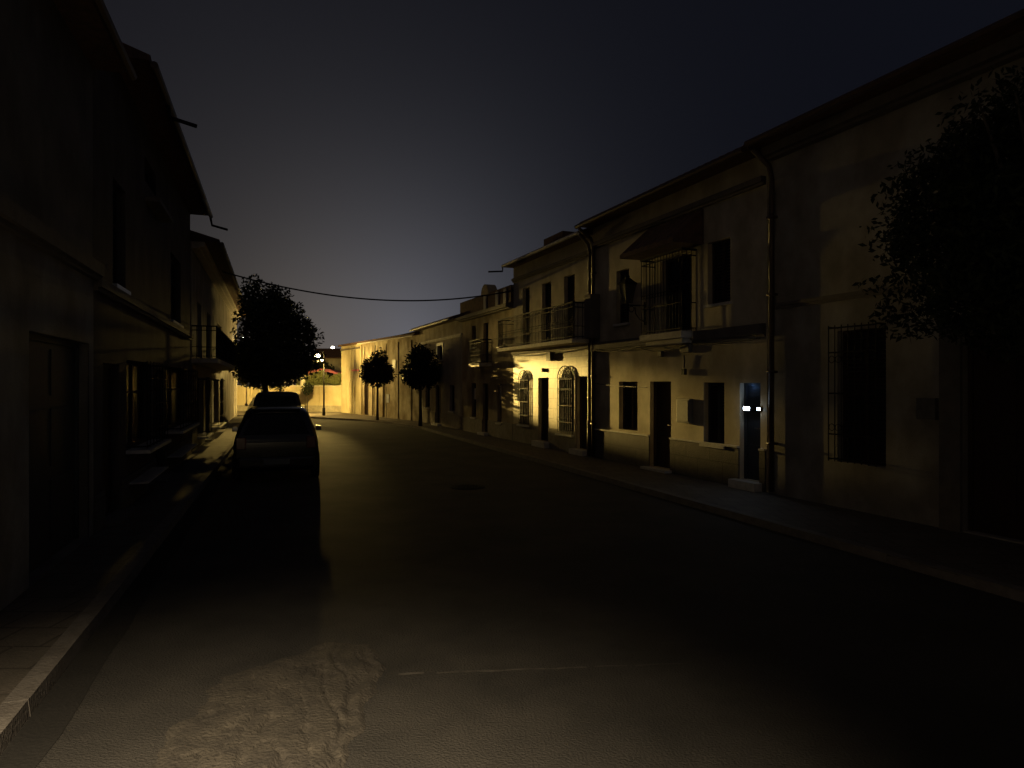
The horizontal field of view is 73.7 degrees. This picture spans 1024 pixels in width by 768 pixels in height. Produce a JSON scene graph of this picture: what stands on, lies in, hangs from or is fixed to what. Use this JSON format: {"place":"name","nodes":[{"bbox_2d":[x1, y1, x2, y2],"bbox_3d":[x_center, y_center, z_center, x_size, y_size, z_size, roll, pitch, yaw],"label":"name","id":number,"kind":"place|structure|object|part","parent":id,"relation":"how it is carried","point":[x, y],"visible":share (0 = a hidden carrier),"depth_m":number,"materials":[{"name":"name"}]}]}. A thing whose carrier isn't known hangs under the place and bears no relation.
{"place":"outdoors","nodes":[
{"label":"outdoors","id":0,"kind":"place"},
{"bbox_2d":[0,423,238,735],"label":"pavement","id":1,"kind":"structure","parent":0,"point":[39,616],"depth_m":7.06,"materials":[{"name":"concrete"}]},
{"bbox_2d":[0,0,136,611],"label":"townhouse","id":2,"kind":"structure","parent":1,"relation":"on","point":[54,54],"depth_m":7.36,"materials":[{"name":"paint"}]},
{"bbox_2d":[29,333,78,573],"bbox_3d":[-5.236,0.730,7.687,0.090,2.500,2.284,0,0,-19],"label":"garage door","id":3,"kind":"structure","parent":2,"relation":"in","point":[53,363],"depth_m":7.81,"materials":[{"name":"brown paint"}]},
{"bbox_2d":[93,42,227,533],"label":"townhouse","id":4,"kind":"structure","parent":1,"relation":"on","point":[149,196],"depth_m":11.90,"materials":[{"name":"brown paint"}]},
{"bbox_2d":[103,364,135,526],"bbox_3d":[-5.912,0.849,10.110,0.410,2.297,1.251,0,0,-19],"label":"door","id":5,"kind":"structure","parent":4,"relation":"in","point":[117,517],"depth_m":10.40,"materials":[{"name":"brown wood"}]},
{"bbox_2d":[112,187,130,294],"bbox_3d":[-6.163,-2.270,10.600,0.260,1.660,1.033,0,0,-19],"label":"window","id":6,"kind":"structure","parent":4,"relation":"in","point":[115,283],"depth_m":10.95,"materials":[{"name":"brown wood"}]},
{"bbox_2d":[145,168,149,186],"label":"window","id":7,"kind":"structure","parent":4,"relation":"in","point":[147,177],"depth_m":13.77,"materials":[{"name":"brown wood"}]},
{"bbox_2d":[126,361,171,453],"bbox_3d":[-6.581,0.370,12.243,0.550,1.540,2.425,0,0,-19],"label":"window","id":8,"kind":"structure","parent":4,"relation":"in","point":[134,370],"depth_m":12.40,"materials":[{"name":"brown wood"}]},
{"bbox_2d":[155,370,174,483],"bbox_3d":[-7.371,0.849,14.286,0.410,2.297,1.284,0,0,-19],"label":"door","id":9,"kind":"structure","parent":4,"relation":"in","point":[162,478],"depth_m":14.62,"materials":[{"name":"brown wood"}]},
{"bbox_2d":[170,259,183,327],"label":"window","id":10,"kind":"structure","parent":4,"relation":"in","point":[173,283],"depth_m":17.51,"materials":[{"name":"brown wood"}]},
{"bbox_2d":[166,367,199,433],"bbox_3d":[-8.195,0.355,16.860,0.550,1.510,3.670,0,0,-19],"label":"window","id":11,"kind":"structure","parent":4,"relation":"in","point":[174,374],"depth_m":17.08,"materials":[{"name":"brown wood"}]},
{"bbox_2d":[190,230,246,452],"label":"townhouse","id":12,"kind":"structure","parent":1,"relation":"on","point":[214,292],"depth_m":23.83,"materials":[{"name":"grey paint"}]},
{"bbox_2d":[197,378,213,438],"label":"window","id":13,"kind":"structure","parent":12,"relation":"in","point":[207,435],"depth_m":21.74,"materials":[{"name":"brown wood"}]},
{"bbox_2d":[205,377,214,441],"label":"door","id":14,"kind":"structure","parent":12,"relation":"in","point":[211,438],"depth_m":25.14,"materials":[{"name":"brown wood"}]},
{"bbox_2d":[211,379,226,428],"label":"window","id":15,"kind":"structure","parent":12,"relation":"in","point":[220,424],"depth_m":28.08,"materials":[{"name":"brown wood"}]},
{"bbox_2d":[220,379,227,428],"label":"door","id":16,"kind":"structure","parent":12,"relation":"in","point":[225,426],"depth_m":32.43,"materials":[{"name":"brown wood"}]},
{"bbox_2d":[229,274,325,391],"bbox_3d":[-10.385,-1.409,30.016,3.853,6.926,3.607,0,0,-40],"label":"street tree","id":17,"kind":"object","parent":1,"relation":"on","point":[271,358],"visible":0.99,"depth_m":29.42,"materials":[{"name":"green plant"}]},
{"bbox_2d":[237,354,245,384],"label":"street tree","id":18,"kind":"object","parent":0,"point":[239,382],"visible":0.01,"depth_m":59.79,"materials":[{"name":"green plant"}]},
{"bbox_2d":[245,397,254,409],"bbox_3d":[-13.061,1.294,36.313,2.060,1.613,4.185,0,0,-25],"label":"parked car","id":19,"kind":"object","parent":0,"point":[251,403],"visible":0.15,"depth_m":35.65,"materials":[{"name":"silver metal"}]},
{"bbox_2d":[237,385,340,411],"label":"boundary wall","id":20,"kind":"structure","parent":0,"point":[315,398],"depth_m":49.24,"materials":[{"name":"beige paint"}]},
{"bbox_2d":[312,348,340,384],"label":"house","id":21,"kind":"structure","parent":0,"point":[333,357],"depth_m":66.19,"materials":[{"name":"white paint"}]},
{"bbox_2d":[354,331,418,420],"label":"warehouse","id":22,"kind":"structure","parent":0,"point":[398,399],"depth_m":39.52,"materials":[{"name":"paint"}]},
{"bbox_2d":[0,416,1023,767],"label":"road","id":23,"kind":"structure","parent":0,"point":[756,644],"depth_m":5.86,"materials":[{"name":"grey asphalt"}]},
{"bbox_2d":[0,455,232,767],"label":"gutter channel","id":24,"kind":"object","parent":23,"relation":"on","point":[37,736],"visible":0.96,"depth_m":5.19,"materials":[{"name":"grey concrete"}]},
{"bbox_2d":[0,423,238,754],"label":"kerb","id":25,"kind":"structure","parent":23,"relation":"on","point":[33,687],"depth_m":5.52,"materials":[{"name":"stone"}]},
{"bbox_2d":[150,642,386,767],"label":"broken cement patch","id":26,"kind":"object","parent":23,"relation":"on","point":[304,710],"visible":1,"depth_m":4.28,"materials":[{"name":"grey concrete"}]},
{"bbox_2d":[232,401,320,479],"bbox_3d":[-5.638,1.228,16.404,2.080,1.743,4.185,0,0,-19],"label":"parked car","id":27,"kind":"object","parent":23,"relation":"on","point":[276,438],"visible":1,"depth_m":14.60,"materials":[{"name":"black paint"}]},
{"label":"rear window","id":28,"kind":"part","parent":27,"relation":"part of","materials":[{"name":"black glass"}]},
{"bbox_2d":[253,388,300,405],"bbox_3d":[-8.922,1.119,26.006,2.100,1.963,4.370,0,0,-19],"label":"parked van","id":29,"kind":"object","parent":23,"relation":"on","point":[279,397],"visible":0.03,"depth_m":24.08,"materials":[{"name":"grey paint"}]},
{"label":"rear window","id":30,"kind":"part","parent":29,"relation":"part of","materials":[{"name":"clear glass"}]},
{"bbox_2d":[296,376,313,384],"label":"shrub","id":31,"kind":"object","parent":23,"relation":"on","point":[310,379],"visible":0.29,"depth_m":51.87,"materials":[{"name":"green plant"}]},
{"bbox_2d":[290,356,334,384],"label":"street tree","id":32,"kind":"object","parent":23,"relation":"on","point":[327,367],"visible":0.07,"depth_m":57.78,"materials":[{"name":"green plant"}]},
{"bbox_2d":[305,369,328,384],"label":"shrub","id":33,"kind":"object","parent":23,"relation":"on","point":[318,379],"visible":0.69,"depth_m":52.73,"materials":[{"name":"green plant"}]},
{"bbox_2d":[305,369,340,375],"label":"arched canopy","id":34,"kind":"object","parent":23,"relation":"on","point":[332,371],"visible":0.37,"depth_m":55.50,"materials":[{"name":"red fabric"}]},
{"bbox_2d":[328,373,340,384],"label":"shrub","id":35,"kind":"object","parent":23,"relation":"on","point":[334,379],"visible":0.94,"depth_m":52.31,"materials":[{"name":"green plant"}]},
{"bbox_2d":[450,484,484,489],"bbox_3d":[-0.900,2.089,13.900,0.720,0.020,0.720,0,0,0],"label":"manhole cover","id":36,"kind":"object","parent":23,"relation":"on","point":[467,486],"visible":1,"depth_m":13.85,"materials":[{"name":"metal"}]},
{"bbox_2d":[398,663,682,674],"bbox_3d":[0.230,2.094,5.021,2.110,0.001,0.045,0,0,-5],"label":"road marking","id":37,"kind":"object","parent":23,"relation":"on","point":[463,671],"visible":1,"depth_m":4.99,"materials":[{"name":"paint"}]},
{"bbox_2d":[237,415,1023,602],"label":"kerb","id":38,"kind":"structure","parent":23,"relation":"on","point":[867,551],"depth_m":9.39,"materials":[{"name":"stone"}]},
{"bbox_2d":[103,0,1023,384],"label":"sky","id":39,"kind":"structure","parent":0,"point":[371,149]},
{"bbox_2d":[237,411,1023,591],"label":"pavement","id":40,"kind":"structure","parent":0,"point":[997,559],"depth_m":10.15,"materials":[{"name":"concrete"}]},
{"bbox_2d":[300,382,313,410],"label":"street tree","id":41,"kind":"object","parent":40,"relation":"on","point":[307,389],"visible":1,"depth_m":47.77,"materials":[{"name":"green plant"}]},
{"bbox_2d":[315,350,324,415],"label":"street lamp","id":42,"kind":"object","parent":40,"relation":"on","point":[323,408],"visible":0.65,"depth_m":43.06,"materials":[{"name":"metal"}]},
{"bbox_2d":[338,342,361,414],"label":"warehouse","id":43,"kind":"structure","parent":40,"relation":"on","point":[347,377],"depth_m":46.12,"materials":[{"name":"paint"}]},
{"bbox_2d":[352,381,352,411],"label":"door","id":44,"kind":"structure","parent":43,"relation":"in","point":[352,381],"depth_m":46.37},
{"bbox_2d":[359,347,397,419],"bbox_3d":[-7.441,-0.003,37.841,1.996,4.107,1.847,0,0,44],"label":"street tree","id":45,"kind":"object","parent":40,"relation":"on","point":[376,369],"visible":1,"depth_m":37.53,"materials":[{"name":"green plant"}]},
{"bbox_2d":[398,342,441,425],"bbox_3d":[-4.346,0.019,32.383,2.090,4.062,2.051,0,0,0],"label":"street tree","id":46,"kind":"object","parent":40,"relation":"on","point":[419,368],"visible":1,"depth_m":32.08,"materials":[{"name":"green plant"}]},
{"bbox_2d":[409,314,461,429],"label":"townhouse","id":47,"kind":"structure","parent":40,"relation":"on","point":[442,399],"depth_m":31.92,"materials":[{"name":"beige paint"}]},
{"bbox_2d":[424,388,429,408],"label":"window","id":48,"kind":"structure","parent":47,"relation":"in","point":[428,388],"depth_m":35.13,"materials":[{"name":"brown wood"}]},
{"bbox_2d":[431,385,440,425],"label":"door","id":49,"kind":"structure","parent":47,"relation":"in","point":[439,386],"depth_m":33.32,"materials":[{"name":"brown wood"}]},
{"bbox_2d":[436,342,442,360],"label":"window","id":50,"kind":"structure","parent":47,"relation":"in","point":[438,344],"depth_m":33.08,"materials":[{"name":"brown wood"}]},
{"bbox_2d":[448,385,454,412],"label":"window","id":51,"kind":"structure","parent":47,"relation":"in","point":[452,411],"depth_m":31.26,"materials":[{"name":"brown wood"}]},
{"bbox_2d":[456,284,513,440],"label":"townhouse","id":52,"kind":"structure","parent":40,"relation":"on","point":[487,388],"depth_m":26.39,"materials":[{"name":"paint"}]},
{"bbox_2d":[222,271,513,300],"bbox_3d":[-4.986,-3.444,24.051,10.407,1.068,0.050,0,0,-1],"label":"overhead cable","id":53,"kind":"object","parent":52,"relation":"attached to","point":[364,298],"visible":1,"depth_m":24.03,"materials":[{"name":"black rubber"}]},
{"bbox_2d":[470,383,475,418],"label":"window","id":54,"kind":"structure","parent":52,"relation":"in","point":[475,383],"depth_m":28.29,"materials":[{"name":"brown wood"}]},
{"bbox_2d":[477,383,487,435],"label":"door","id":55,"kind":"structure","parent":52,"relation":"in","point":[486,384],"depth_m":27.09,"materials":[{"name":"brown wood"}]},
{"bbox_2d":[486,323,487,360],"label":"balcony door","id":56,"kind":"structure","parent":52,"relation":"in","point":[486,323],"depth_m":27.05,"materials":[{"name":"brown wood"}]},
{"bbox_2d":[495,384,500,424],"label":"window","id":57,"kind":"structure","parent":52,"relation":"in","point":[500,384],"depth_m":25.60,"materials":[{"name":"brown wood"}]},
{"bbox_2d":[488,228,599,456],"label":"townhouse","id":58,"kind":"structure","parent":40,"relation":"on","point":[555,325],"depth_m":20.85,"materials":[{"name":"beige paint"}]},
{"bbox_2d":[516,370,528,426],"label":"window","id":59,"kind":"structure","parent":58,"relation":"in","point":[525,388],"depth_m":23.26,"materials":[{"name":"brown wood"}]},
{"bbox_2d":[526,288,529,344],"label":"balcony door","id":60,"kind":"structure","parent":58,"relation":"in","point":[527,290],"depth_m":23.33,"materials":[{"name":"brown wood"}]},
{"bbox_2d":[531,378,548,447],"bbox_3d":[0.998,0.899,21.726,0.410,2.197,0.962,0,0,-22],"label":"door","id":61,"kind":"structure","parent":58,"relation":"in","point":[544,381],"depth_m":21.91,"materials":[{"name":"brown wood"}]},
{"bbox_2d":[546,283,550,341],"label":"balcony door","id":62,"kind":"structure","parent":58,"relation":"in","point":[548,297],"depth_m":21.75,"materials":[{"name":"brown wood"}]},
{"bbox_2d":[555,365,573,436],"bbox_3d":[1.644,0.496,20.264,0.310,2.089,1.082,0,0,-22],"label":"window","id":63,"kind":"structure","parent":58,"relation":"in","point":[567,393],"depth_m":20.27,"materials":[{"name":"brown metal"}]},
{"bbox_2d":[568,275,574,338],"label":"balcony door","id":64,"kind":"structure","parent":58,"relation":"in","point":[570,278],"depth_m":20.13,"materials":[{"name":"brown wood"}]},
{"bbox_2d":[569,376,586,455],"bbox_3d":[1.974,0.889,19.317,0.410,2.217,0.825,0,0,-22],"label":"door","id":65,"kind":"structure","parent":58,"relation":"in","point":[583,379],"depth_m":19.49,"materials":[{"name":"brown wood"}]},
{"bbox_2d":[574,145,777,491],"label":"townhouse","id":66,"kind":"structure","parent":40,"relation":"on","point":[682,377],"depth_m":14.49,"materials":[{"name":"white paint"}]},
{"bbox_2d":[613,269,629,326],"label":"window","id":67,"kind":"structure","parent":66,"relation":"in","point":[622,273],"depth_m":17.50,"materials":[{"name":"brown wood"}]},
{"bbox_2d":[623,382,636,429],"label":"window","id":68,"kind":"structure","parent":66,"relation":"in","point":[629,393],"depth_m":17.23,"materials":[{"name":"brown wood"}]},
{"bbox_2d":[617,271,644,324],"bbox_3d":[2.881,-2.039,16.183,0.695,1.250,0.350,0,0,-22],"label":"wall lantern","id":69,"kind":"object","parent":66,"relation":"attached to","point":[627,285],"depth_m":16.05,"materials":[{"name":"metal"}]},
{"bbox_2d":[640,381,671,473],"bbox_3d":[3.411,0.968,15.758,0.410,2.057,1.004,0,0,-22],"label":"door","id":70,"kind":"structure","parent":66,"relation":"in","point":[662,389],"depth_m":15.90,"materials":[{"name":"brown wood"}]},
{"bbox_2d":[667,254,690,331],"bbox_3d":[3.794,-2.010,15.254,0.075,1.680,1.120,0,0,-22],"label":"balcony door","id":71,"kind":"structure","parent":66,"relation":"in","point":[682,259],"depth_m":15.24,"materials":[{"name":"brown wood"}]},
{"bbox_2d":[699,383,724,448],"bbox_3d":[4.195,0.635,14.022,0.260,1.330,0.770,0,0,-22],"label":"window","id":72,"kind":"structure","parent":66,"relation":"in","point":[715,393],"depth_m":14.13,"materials":[{"name":"black glass"}]},
{"bbox_2d":[703,239,731,307],"bbox_3d":[4.253,-2.250,13.878,0.260,1.340,0.819,0,0,-22],"label":"window","id":73,"kind":"structure","parent":66,"relation":"in","point":[724,299],"depth_m":13.98,"materials":[{"name":"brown wood"}]},
{"bbox_2d":[728,383,761,491],"bbox_3d":[4.523,0.989,13.009,0.410,2.017,0.722,0,0,-22],"label":"door","id":74,"kind":"structure","parent":66,"relation":"in","point":[751,390],"depth_m":13.12,"materials":[{"name":"grey paint"}]},
{"bbox_2d":[743,406,756,410],"bbox_3d":[4.558,0.470,13.082,0.180,0.090,0.180,0,0,-22],"label":"led light","id":75,"kind":"object","parent":66,"relation":"attached to","point":[749,408],"visible":1,"depth_m":13.01,"materials":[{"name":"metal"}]},
{"bbox_2d":[744,9,1023,544],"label":"townhouse","id":76,"kind":"structure","parent":40,"relation":"on","point":[926,430],"depth_m":10.41,"materials":[{"name":"grey paint"}]},
{"bbox_2d":[828,322,885,466],"bbox_3d":[5.461,0.160,10.706,0.398,2.200,0.903,0,0,-22],"label":"window","id":77,"kind":"structure","parent":76,"relation":"in","point":[854,379],"depth_m":10.73,"materials":[{"name":"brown wood"}]},
{"bbox_2d":[940,146,991,252],"bbox_3d":[6.160,-2.495,9.162,0.260,1.410,0.795,0,0,-22],"label":"window","id":78,"kind":"structure","parent":76,"relation":"in","point":[980,146],"depth_m":9.10,"materials":[{"name":"brown wood"}]},
{"bbox_2d":[968,334,1023,540],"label":"garage door","id":79,"kind":"structure","parent":76,"relation":"in","point":[995,390],"depth_m":8.93,"materials":[{"name":"brown wood"}]},
{"bbox_2d":[852,65,1023,365],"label":"street tree","id":80,"kind":"object","parent":40,"relation":"on","point":[981,257],"visible":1,"depth_m":6.51,"materials":[{"name":"green plant"}]}
]}

